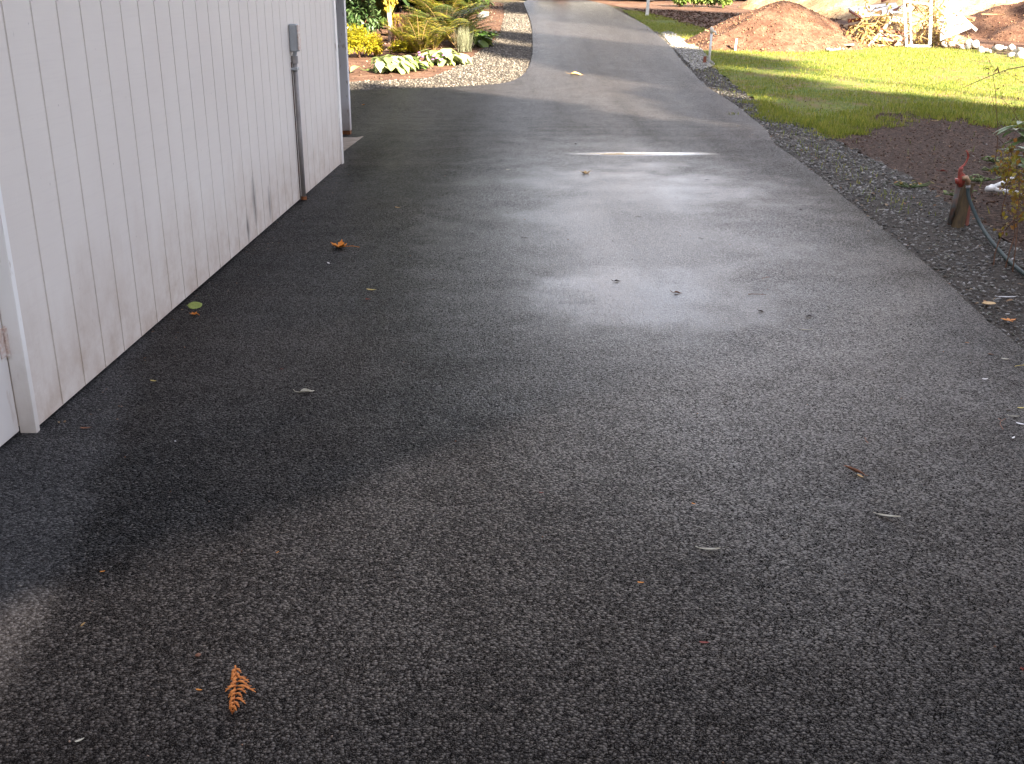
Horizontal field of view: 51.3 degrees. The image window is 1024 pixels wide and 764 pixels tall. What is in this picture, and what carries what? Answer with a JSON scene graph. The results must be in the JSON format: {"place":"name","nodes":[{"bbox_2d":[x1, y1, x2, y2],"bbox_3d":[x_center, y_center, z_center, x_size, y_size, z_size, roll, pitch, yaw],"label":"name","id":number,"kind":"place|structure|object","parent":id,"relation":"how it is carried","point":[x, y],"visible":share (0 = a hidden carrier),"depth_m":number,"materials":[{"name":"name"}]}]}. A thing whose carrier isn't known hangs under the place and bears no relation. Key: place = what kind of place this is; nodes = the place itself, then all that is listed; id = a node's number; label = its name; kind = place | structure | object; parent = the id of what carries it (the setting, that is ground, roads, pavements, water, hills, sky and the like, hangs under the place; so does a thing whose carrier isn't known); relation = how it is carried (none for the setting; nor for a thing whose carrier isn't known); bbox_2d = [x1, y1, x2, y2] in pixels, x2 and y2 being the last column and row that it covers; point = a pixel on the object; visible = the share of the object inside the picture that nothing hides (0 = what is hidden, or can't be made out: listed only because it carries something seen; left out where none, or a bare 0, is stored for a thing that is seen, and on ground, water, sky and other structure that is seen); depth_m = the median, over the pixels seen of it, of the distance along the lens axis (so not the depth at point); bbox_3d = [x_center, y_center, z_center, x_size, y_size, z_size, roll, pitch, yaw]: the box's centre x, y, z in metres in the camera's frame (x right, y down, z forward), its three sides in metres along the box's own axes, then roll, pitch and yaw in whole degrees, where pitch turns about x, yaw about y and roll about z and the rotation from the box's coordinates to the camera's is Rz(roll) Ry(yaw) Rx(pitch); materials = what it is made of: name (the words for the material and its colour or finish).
{"place":"outdoors","nodes":[
{"label":"outdoors","id":0,"kind":"place"},
{"bbox_2d":[0,0,1023,763],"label":"driveway","id":1,"kind":"structure","parent":0,"point":[502,348],"depth_m":3.27,"materials":[{"name":"black asphalt"}]},
{"bbox_2d":[0,0,362,446],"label":"garage","id":2,"kind":"structure","parent":1,"relation":"on","point":[149,178],"depth_m":4.46,"materials":[{"name":"paint"}]},
{"bbox_2d":[0,320,18,446],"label":"door","id":3,"kind":"structure","parent":2,"relation":"in","point":[9,427],"depth_m":3.50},
{"bbox_2d":[288,24,306,199],"bbox_3d":[-1.493,-1.879,7.507,0.066,1.218,0.080,0,20,1],"label":"electrical conduit","id":4,"kind":"object","parent":2,"relation":"attached to","point":[295,38],"visible":0.99,"depth_m":7.45,"materials":[{"name":"metal"}]},
{"bbox_2d":[187,302,201,308],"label":"fallen leaf","id":5,"kind":"object","parent":1,"relation":"on","point":[193,305],"visible":1,"depth_m":5.03,"materials":[{"name":"green plant"}]},
{"bbox_2d":[225,665,255,713],"bbox_3d":[-0.577,0.648,2.265,0.064,0.013,0.164,-4,20,-12],"label":"cedar sprig","id":6,"kind":"object","parent":1,"relation":"on","point":[234,674],"visible":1,"depth_m":2.26,"materials":[{"name":"orange plant"}]},
{"bbox_2d":[293,388,314,392],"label":"fallen leaf","id":7,"kind":"object","parent":1,"relation":"on","point":[305,390],"visible":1,"depth_m":3.96,"materials":[{"name":"white plant"}]},
{"bbox_2d":[331,240,356,247],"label":"fallen leaf","id":8,"kind":"object","parent":1,"relation":"on","point":[340,244],"visible":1,"depth_m":6.26,"materials":[{"name":"orange plant"}]},
{"bbox_2d":[14,122,1001,763],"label":"grit","id":9,"kind":"object","parent":1,"relation":"on","point":[542,536],"visible":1,"depth_m":3.77,"materials":[{"name":"grey gravel"}]},
{"bbox_2d":[58,29,1022,422],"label":"leaf litter","id":10,"kind":"object","parent":1,"relation":"on","point":[810,169],"visible":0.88,"depth_m":9.38,"materials":[{"name":"brown plant"}]},
{"bbox_2d":[696,546,719,549],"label":"fallen leaf","id":11,"kind":"object","parent":1,"relation":"on","point":[708,548],"visible":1,"depth_m":2.84,"materials":[{"name":"white plant"}]},
{"bbox_2d":[844,465,867,475],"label":"fallen leaf","id":12,"kind":"object","parent":1,"relation":"on","point":[854,469],"visible":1,"depth_m":3.30,"materials":[{"name":"brown plant"}]},
{"bbox_2d":[873,512,900,516],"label":"fallen leaf","id":13,"kind":"object","parent":1,"relation":"on","point":[888,515],"visible":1,"depth_m":3.02,"materials":[{"name":"white plant"}]},
{"bbox_2d":[661,31,843,69],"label":"pale gravel","id":14,"kind":"structure","parent":0,"point":[686,47],"depth_m":20.26,"materials":[{"name":"white gravel"}]},
{"bbox_2d":[490,0,1014,243],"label":"ground","id":15,"kind":"structure","parent":0,"point":[1004,52],"depth_m":25.25,"materials":[{"name":"brown soil"}]},
{"bbox_2d":[347,1,503,81],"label":"planting bed","id":16,"kind":"object","parent":15,"relation":"on","point":[397,75],"visible":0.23,"depth_m":19.73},
{"bbox_2d":[345,0,382,34],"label":"rhododendron","id":17,"kind":"object","parent":16,"relation":"on","point":[355,15],"visible":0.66,"depth_m":22.10,"materials":[{"name":"green plant"}]},
{"bbox_2d":[347,23,382,57],"bbox_3d":[-2.777,-6.170,19.269,0.893,0.623,0.691,0,20,0],"label":"shrub","id":18,"kind":"object","parent":16,"relation":"on","point":[354,39],"visible":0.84,"depth_m":19.17,"materials":[{"name":"yellow plant"}]},
{"bbox_2d":[366,32,384,56],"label":"shrub","id":19,"kind":"object","parent":16,"relation":"on","point":[382,48],"visible":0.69,"depth_m":19.37,"materials":[{"name":"yellow plant"}]},
{"bbox_2d":[345,0,408,22],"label":"conifer tree","id":20,"kind":"object","parent":16,"relation":"on","point":[381,3],"visible":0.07,"depth_m":24.14,"materials":[{"name":"green plant"}]},
{"bbox_2d":[366,0,395,28],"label":"cypress","id":21,"kind":"object","parent":16,"relation":"on","point":[383,12],"visible":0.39,"depth_m":24.97,"materials":[{"name":"green plant"}]},
{"bbox_2d":[350,54,428,73],"bbox_3d":[-1.932,-5.113,17.301,1.157,0.367,0.962,6,21,15],"label":"hosta","id":22,"kind":"object","parent":16,"relation":"on","point":[399,64],"visible":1,"depth_m":17.13,"materials":[{"name":"green plant"}]},
{"bbox_2d":[381,0,397,40],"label":"young tree","id":23,"kind":"object","parent":16,"relation":"on","point":[389,4],"visible":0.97,"depth_m":22.20,"materials":[{"name":"yellow plant"}]},
{"bbox_2d":[392,13,403,26],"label":"shrub","id":24,"kind":"object","parent":16,"relation":"on","point":[395,17],"visible":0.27,"depth_m":23.24,"materials":[{"name":"yellow plant"}]},
{"bbox_2d":[382,22,421,40],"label":"fern","id":25,"kind":"object","parent":16,"relation":"on","point":[396,35],"visible":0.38,"depth_m":20.42,"materials":[{"name":"green plant"}]},
{"bbox_2d":[388,39,417,52],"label":"shrub","id":26,"kind":"object","parent":16,"relation":"on","point":[403,46],"visible":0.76,"depth_m":20.04,"materials":[{"name":"yellow plant"}]},
{"bbox_2d":[388,10,429,42],"bbox_3d":[-2.218,-7.327,21.952,0.980,0.638,0.900,5,20,13],"label":"grass tuft","id":27,"kind":"object","parent":16,"relation":"on","point":[400,25],"visible":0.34,"depth_m":21.84,"materials":[{"name":"plant"}]},
{"bbox_2d":[396,0,432,13],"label":"back shrub","id":28,"kind":"object","parent":16,"relation":"on","point":[402,3],"visible":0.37,"depth_m":28.10,"materials":[{"name":"green plant"}]},
{"bbox_2d":[389,13,455,58],"bbox_3d":[-1.591,-6.078,18.758,1.071,0.763,1.354,-14,24,-35],"label":"fern","id":29,"kind":"object","parent":16,"relation":"on","point":[420,46],"visible":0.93,"depth_m":18.66,"materials":[{"name":"plant"}]},
{"bbox_2d":[409,52,444,68],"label":"flowering plant","id":30,"kind":"object","parent":16,"relation":"on","point":[421,65],"visible":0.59,"depth_m":17.47,"materials":[{"name":"green plant"}]},
{"bbox_2d":[402,0,453,15],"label":"fern","id":31,"kind":"object","parent":16,"relation":"on","point":[414,4],"visible":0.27,"depth_m":27.32,"materials":[{"name":"green plant"}]},
{"bbox_2d":[412,21,459,49],"bbox_3d":[-1.466,-6.429,19.876,1.059,0.553,1.205,0,20,0],"label":"fern","id":32,"kind":"object","parent":16,"relation":"on","point":[438,41],"visible":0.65,"depth_m":19.80,"materials":[{"name":"plant"}]},
{"bbox_2d":[407,0,477,23],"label":"fern","id":33,"kind":"object","parent":16,"relation":"on","point":[450,1],"visible":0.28,"depth_m":24.06,"materials":[{"name":"plant"}]},
{"bbox_2d":[413,48,471,65],"bbox_3d":[-1.216,-5.544,18.302,1.081,0.356,0.840,0,20,0],"label":"hosta","id":34,"kind":"object","parent":16,"relation":"on","point":[449,54],"visible":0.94,"depth_m":18.15,"materials":[{"name":"green plant"}]},
{"bbox_2d":[401,0,488,40],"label":"fern","id":35,"kind":"object","parent":16,"relation":"on","point":[461,13],"visible":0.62,"depth_m":21.54,"materials":[{"name":"green plant"}]},
{"bbox_2d":[410,11,493,46],"bbox_3d":[-1.109,-6.884,20.819,1.705,0.663,1.584,-17,26,-39],"label":"fern","id":36,"kind":"object","parent":16,"relation":"on","point":[469,26],"visible":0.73,"depth_m":20.70,"materials":[{"name":"green plant"}]},
{"bbox_2d":[426,0,491,19],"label":"fern","id":37,"kind":"object","parent":16,"relation":"on","point":[460,2],"visible":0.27,"depth_m":25.88,"materials":[{"name":"green plant"}]},
{"bbox_2d":[453,26,473,51],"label":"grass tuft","id":38,"kind":"object","parent":16,"relation":"on","point":[464,44],"visible":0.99,"depth_m":20.16,"materials":[{"name":"plant"}]},
{"bbox_2d":[456,24,478,36],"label":"shrub","id":39,"kind":"object","parent":16,"relation":"on","point":[476,33],"visible":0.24,"depth_m":22.32,"materials":[{"name":"green plant"}]},
{"bbox_2d":[456,35,497,47],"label":"leaf plant","id":40,"kind":"object","parent":16,"relation":"on","point":[483,41],"visible":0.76,"depth_m":21.20,"materials":[{"name":"green plant"}]},
{"bbox_2d":[470,0,493,4],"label":"leaf plant","id":41,"kind":"object","parent":16,"relation":"on","point":[489,3],"visible":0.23,"depth_m":33.52,"materials":[{"name":"green plant"}]},
{"bbox_2d":[478,29,500,38],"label":"plant","id":42,"kind":"object","parent":16,"relation":"on","point":[491,34],"visible":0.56,"depth_m":22.91,"materials":[{"name":"green plant"}]},
{"bbox_2d":[350,2,532,89],"bbox_3d":[-2.688,-8.452,25.459,6.603,1.117,22.719,0,20,0],"label":"gravel strip","id":43,"kind":"object","parent":15,"relation":"on","point":[499,75],"visible":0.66,"depth_m":17.61,"materials":[{"name":"beige gravel"}]},
{"bbox_2d":[654,31,1023,348],"bbox_3d":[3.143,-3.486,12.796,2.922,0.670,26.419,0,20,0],"label":"gravel verge","id":44,"kind":"structure","parent":15,"relation":"on","point":[981,255],"depth_m":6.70,"materials":[{"name":"grey gravel"}]},
{"bbox_2d":[894,180,934,187],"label":"weed","id":45,"kind":"object","parent":44,"relation":"on","point":[910,185],"visible":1,"depth_m":8.30,"materials":[{"name":"green plant"}]},
{"bbox_2d":[947,150,970,224],"bbox_3d":[2.877,-1.242,6.840,0.063,0.484,0.110,-15,25,-35],"label":"yard hydrant","id":46,"kind":"object","parent":44,"relation":"on","point":[961,179],"visible":1,"depth_m":6.83,"materials":[{"name":"metal"}]},
{"bbox_2d":[951,182,975,227],"bbox_3d":[2.939,-1.136,6.938,0.098,0.313,0.268,12,23,31],"label":"wooden post","id":47,"kind":"object","parent":44,"relation":"on","point":[961,215],"visible":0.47,"depth_m":6.89,"materials":[{"name":"brown wood"}]},
{"bbox_2d":[982,301,995,303],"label":"fallen leaf","id":48,"kind":"object","parent":44,"relation":"on","point":[986,302],"visible":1,"depth_m":5.15,"materials":[{"name":"beige plant"}]},
{"bbox_2d":[966,188,1023,275],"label":"garden hose","id":49,"kind":"object","parent":44,"relation":"on","point":[994,245],"visible":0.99,"depth_m":6.40,"materials":[{"name":"grey rubber"}]},
{"bbox_2d":[993,150,1023,271],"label":"shrub","id":50,"kind":"object","parent":44,"relation":"on","point":[1016,196],"visible":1,"depth_m":5.80,"materials":[{"name":"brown plant"}]},
{"bbox_2d":[992,44,1003,51],"bbox_3d":[9.352,-6.433,20.555,0.203,0.138,0.131,11,23,28],"label":"rock","id":51,"kind":"object","parent":15,"relation":"on","point":[997,47],"visible":0.94,"depth_m":20.50,"materials":[{"name":"white stone"}]},
{"bbox_2d":[1007,44,1015,50],"bbox_3d":[9.558,-6.402,20.415,0.152,0.142,0.141,-6,21,-16],"label":"rock","id":52,"kind":"object","parent":15,"relation":"on","point":[1010,47],"visible":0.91,"depth_m":20.37,"materials":[{"name":"white stone"}]},
{"bbox_2d":[588,0,1023,48],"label":"bare dirt","id":53,"kind":"structure","parent":0,"point":[667,5],"depth_m":31.96,"materials":[{"name":"brown soil"}]},
{"bbox_2d":[670,0,687,6],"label":"round shrub","id":54,"kind":"object","parent":53,"relation":"on","point":[679,3],"visible":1,"depth_m":33.04,"materials":[{"name":"green plant"}]},
{"bbox_2d":[687,0,704,6],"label":"round shrub","id":55,"kind":"object","parent":53,"relation":"on","point":[695,2],"visible":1,"depth_m":32.99,"materials":[{"name":"green plant"}]},
{"bbox_2d":[701,0,717,6],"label":"round shrub","id":56,"kind":"object","parent":53,"relation":"on","point":[711,2],"visible":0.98,"depth_m":32.97,"materials":[{"name":"green plant"}]},
{"bbox_2d":[718,0,732,7],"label":"round shrub","id":57,"kind":"object","parent":53,"relation":"on","point":[723,3],"visible":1,"depth_m":32.56,"materials":[{"name":"green plant"}]},
{"bbox_2d":[682,0,871,52],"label":"dirt pile","id":58,"kind":"object","parent":53,"relation":"on","point":[783,26],"visible":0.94,"depth_m":20.77,"materials":[{"name":"brown soil"}]},
{"bbox_2d":[848,24,864,28],"bbox_3d":[6.991,-7.211,21.628,0.423,0.120,0.033,-7,21,-20],"label":"stick","id":59,"kind":"object","parent":58,"relation":"on","point":[854,26],"visible":0.41,"depth_m":21.59,"materials":[{"name":"brown wood"}]},
{"bbox_2d":[850,17,891,47],"bbox_3d":[7.008,-6.699,21.169,1.262,1.028,0.760,-8,21,-20],"label":"vine tangle","id":60,"kind":"object","parent":53,"relation":"on","point":[865,35],"visible":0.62,"depth_m":21.06,"materials":[{"name":"yellow plant"}]},
{"bbox_2d":[849,10,862,19],"bbox_3d":[6.827,-7.287,21.160,0.045,0.171,0.750,-1,20,-3],"label":"stick","id":61,"kind":"object","parent":60,"relation":"on","point":[851,12],"visible":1,"depth_m":21.19,"materials":[{"name":"brown wood"}]},
{"bbox_2d":[863,41,880,46],"bbox_3d":[7.207,-6.753,21.324,0.451,0.126,0.032,-7,21,-19],"label":"board","id":62,"kind":"object","parent":53,"relation":"on","point":[865,42],"visible":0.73,"depth_m":21.32,"materials":[{"name":"beige wood"}]},
{"bbox_2d":[845,0,916,46],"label":"vine tangle","id":63,"kind":"object","parent":53,"relation":"on","point":[867,24],"visible":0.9,"depth_m":21.05,"materials":[{"name":"yellow plant"}]},
{"bbox_2d":[848,18,860,22],"bbox_3d":[6.874,-7.254,21.383,0.351,0.102,0.033,-9,22,-24],"label":"stick","id":64,"kind":"object","parent":63,"relation":"on","point":[854,20],"visible":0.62,"depth_m":21.35,"materials":[{"name":"brown wood"}]},
{"bbox_2d":[848,2,902,16],"bbox_3d":[7.458,-7.535,21.590,1.626,0.267,0.810,-10,22,-26],"label":"sheet board","id":65,"kind":"object","parent":63,"relation":"on","point":[872,7],"visible":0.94,"depth_m":21.53,"materials":[{"name":"white plastic"}]},
{"bbox_2d":[883,15,909,22],"bbox_3d":[7.701,-7.273,21.385,0.618,0.172,0.033,-5,20,-13],"label":"board","id":66,"kind":"object","parent":63,"relation":"on","point":[899,19],"visible":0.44,"depth_m":21.38,"materials":[{"name":"white wood"}]},
{"bbox_2d":[868,5,902,45],"bbox_3d":[7.484,-7.128,21.349,0.877,0.798,0.054,-10,22,-27],"label":"pole","id":67,"kind":"object","parent":53,"relation":"on","point":[875,37],"visible":0.55,"depth_m":21.33,"materials":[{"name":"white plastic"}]},
{"bbox_2d":[878,33,902,41],"bbox_3d":[7.620,-6.938,21.466,0.576,0.181,0.305,0,20,0],"label":"panel","id":68,"kind":"object","parent":53,"relation":"on","point":[890,37],"visible":0.65,"depth_m":21.47,"materials":[{"name":"white wood"}]},
{"bbox_2d":[881,41,902,45],"bbox_3d":[7.681,-6.819,21.562,0.503,0.144,0.032,-6,21,-16],"label":"board","id":69,"kind":"object","parent":53,"relation":"on","point":[894,43],"visible":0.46,"depth_m":21.54,"materials":[{"name":"beige wood"}]},
{"bbox_2d":[844,11,974,44],"bbox_3d":[8.215,-7.567,22.714,2.976,0.670,2.863,17,26,39],"label":"debris base","id":70,"kind":"object","parent":53,"relation":"on","point":[895,26],"visible":0.26,"depth_m":22.03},
{"bbox_2d":[903,0,932,46],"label":"metal frame","id":71,"kind":"object","parent":53,"relation":"on","point":[930,3],"visible":0.88,"depth_m":21.03,"materials":[{"name":"white metal"}]},
{"bbox_2d":[889,0,948,46],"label":"vine tangle","id":72,"kind":"object","parent":53,"relation":"on","point":[917,24],"visible":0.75,"depth_m":21.23,"materials":[{"name":"yellow plant"}]},
{"bbox_2d":[877,27,907,34],"bbox_3d":[7.583,-6.987,21.248,0.694,0.148,0.031,-4,20,-12],"label":"board","id":73,"kind":"object","parent":72,"relation":"on","point":[894,31],"visible":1,"depth_m":21.23,"materials":[{"name":"brown wood"}]},
{"bbox_2d":[913,0,956,48],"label":"vine tangle","id":74,"kind":"object","parent":53,"relation":"on","point":[938,31],"visible":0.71,"depth_m":21.17,"materials":[{"name":"yellow plant"}]},
{"bbox_2d":[947,41,954,46],"bbox_3d":[8.751,-6.730,21.258,0.154,0.177,0.147,14,24,34],"label":"concrete lump","id":75,"kind":"object","parent":53,"relation":"on","point":[950,42],"visible":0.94,"depth_m":21.22,"materials":[{"name":"white concrete"}]},
{"bbox_2d":[934,12,974,46],"bbox_3d":[8.751,-6.854,21.485,1.300,1.117,0.972,-13,24,-32],"label":"vine tangle","id":76,"kind":"object","parent":53,"relation":"on","point":[959,42],"visible":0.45,"depth_m":21.28,"materials":[{"name":"yellow plant"}]},
{"bbox_2d":[939,12,970,40],"bbox_3d":[8.763,-7.099,21.307,1.013,0.524,0.572,-8,22,-22],"label":"sheet board","id":77,"kind":"object","parent":76,"relation":"on","point":[958,28],"visible":0.84,"depth_m":21.22,"materials":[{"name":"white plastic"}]},
{"bbox_2d":[934,5,955,23],"bbox_3d":[8.580,-7.280,21.137,0.546,0.374,0.033,-6,21,-15],"label":"board","id":78,"kind":"object","parent":77,"relation":"on","point":[944,14],"visible":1,"depth_m":21.13,"materials":[{"name":"white wood"}]},
{"bbox_2d":[953,9,976,30],"bbox_3d":[8.998,-7.181,21.171,0.603,0.426,0.036,-5,21,-14],"label":"board","id":79,"kind":"object","parent":77,"relation":"on","point":[962,17],"visible":1,"depth_m":21.15,"materials":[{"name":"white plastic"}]},
{"bbox_2d":[955,14,975,18],"bbox_3d":[9.093,-7.316,21.374,0.486,0.100,0.031,-6,21,-17],"label":"stick","id":80,"kind":"object","parent":76,"relation":"on","point":[970,17],"visible":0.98,"depth_m":21.38,"materials":[{"name":"beige wood"}]},
{"bbox_2d":[970,41,978,47],"bbox_3d":[9.105,-6.636,20.983,0.168,0.157,0.231,9,22,23],"label":"concrete lump","id":81,"kind":"object","parent":53,"relation":"on","point":[974,44],"visible":0.88,"depth_m":20.90,"materials":[{"name":"white concrete"}]},
{"bbox_2d":[959,1,1023,41],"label":"dirt pile","id":82,"kind":"object","parent":53,"relation":"on","point":[1009,26],"visible":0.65,"depth_m":23.29,"materials":[{"name":"brown soil"}]},
{"bbox_2d":[622,9,1023,215],"bbox_3d":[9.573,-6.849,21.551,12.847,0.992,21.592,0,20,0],"label":"lawn","id":83,"kind":"structure","parent":0,"point":[838,84],"depth_m":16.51,"materials":[{"name":"plant"}]},
{"bbox_2d":[645,0,649,15],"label":"marker stake","id":84,"kind":"object","parent":83,"relation":"on","point":[647,6],"visible":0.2,"depth_m":29.27,"materials":[{"name":"white plastic"}]},
{"bbox_2d":[965,42,970,49],"bbox_3d":[8.830,-6.492,20.651,0.104,0.168,0.132,18,27,41],"label":"concrete lump","id":85,"kind":"object","parent":83,"relation":"on","point":[967,45],"visible":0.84,"depth_m":20.61,"materials":[{"name":"white concrete"}]},
{"bbox_2d":[977,46,984,52],"bbox_3d":[8.870,-6.285,20.172,0.127,0.138,0.161,0,20,0],"label":"concrete lump","id":86,"kind":"object","parent":83,"relation":"on","point":[982,48],"visible":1,"depth_m":20.11,"materials":[{"name":"white concrete"}]},
{"bbox_2d":[1007,52,1014,56],"bbox_3d":[9.106,-5.973,19.472,0.146,0.099,0.107,-5,20,-13],"label":"concrete lump","id":87,"kind":"object","parent":83,"relation":"on","point":[1010,54],"visible":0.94,"depth_m":19.44,"materials":[{"name":"white concrete"}]},
{"bbox_2d":[1015,50,1023,58],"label":"concrete lump","id":88,"kind":"object","parent":83,"relation":"on","point":[1020,53],"visible":0.83,"depth_m":19.08,"materials":[{"name":"white concrete"}]},
{"bbox_2d":[709,67,1023,249],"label":"soil bed","id":89,"kind":"object","parent":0,"point":[993,216],"visible":0.45,"depth_m":10.13,"materials":[{"name":"brown soil"}]},
{"bbox_2d":[348,2,1023,241],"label":"soil clods","id":90,"kind":"object","parent":89,"relation":"on","point":[711,15],"visible":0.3,"depth_m":16.25,"materials":[{"name":"brown soil"}]},
{"bbox_2d":[703,27,716,62],"bbox_3d":[3.395,-5.755,18.272,0.217,0.640,0.072,7,21,20],"label":"standpipe","id":91,"kind":"object","parent":89,"relation":"on","point":[712,31],"visible":0.89,"depth_m":18.25,"materials":[{"name":"white plastic"}]},
{"bbox_2d":[943,190,976,195],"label":"weed","id":92,"kind":"object","parent":89,"relation":"on","point":[945,191],"visible":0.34,"depth_m":7.90,"materials":[{"name":"green plant"}]},
{"bbox_2d":[968,174,996,181],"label":"weed","id":93,"kind":"object","parent":89,"relation":"on","point":[978,179],"visible":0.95,"depth_m":8.55,"materials":[{"name":"green plant"}]},
{"bbox_2d":[961,66,1023,88],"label":"arching branch","id":94,"kind":"object","parent":89,"relation":"on","point":[997,69],"visible":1,"depth_m":8.85,"materials":[{"name":"brown plant"}]},
{"bbox_2d":[981,166,1008,172],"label":"weed","id":95,"kind":"object","parent":89,"relation":"on","point":[991,169],"visible":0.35,"depth_m":9.01,"materials":[{"name":"green plant"}]},
{"bbox_2d":[981,156,1009,162],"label":"weed","id":96,"kind":"object","parent":89,"relation":"on","point":[990,159],"visible":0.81,"depth_m":9.54,"materials":[{"name":"green plant"}]},
{"bbox_2d":[970,43,1023,164],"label":"shrub","id":97,"kind":"object","parent":89,"relation":"on","point":[995,105],"visible":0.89,"depth_m":9.18,"materials":[{"name":"green plant"}]},
{"bbox_2d":[985,177,1023,195],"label":"plastic pipe frame","id":98,"kind":"object","parent":89,"relation":"on","point":[992,188],"visible":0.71,"depth_m":8.04,"materials":[{"name":"white plastic"}]},
{"bbox_2d":[988,137,1023,223],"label":"shrub","id":99,"kind":"object","parent":89,"relation":"on","point":[1005,172],"visible":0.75,"depth_m":7.00,"materials":[{"name":"green plant"}]},
{"bbox_2d":[994,109,1023,181],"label":"rhododendron","id":100,"kind":"object","parent":89,"relation":"on","point":[1019,139],"visible":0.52,"depth_m":7.20,"materials":[{"name":"green plant"}]},
{"bbox_2d":[737,0,1023,20],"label":"hillside","id":101,"kind":"structure","parent":0,"point":[837,9],"depth_m":27.96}
]}

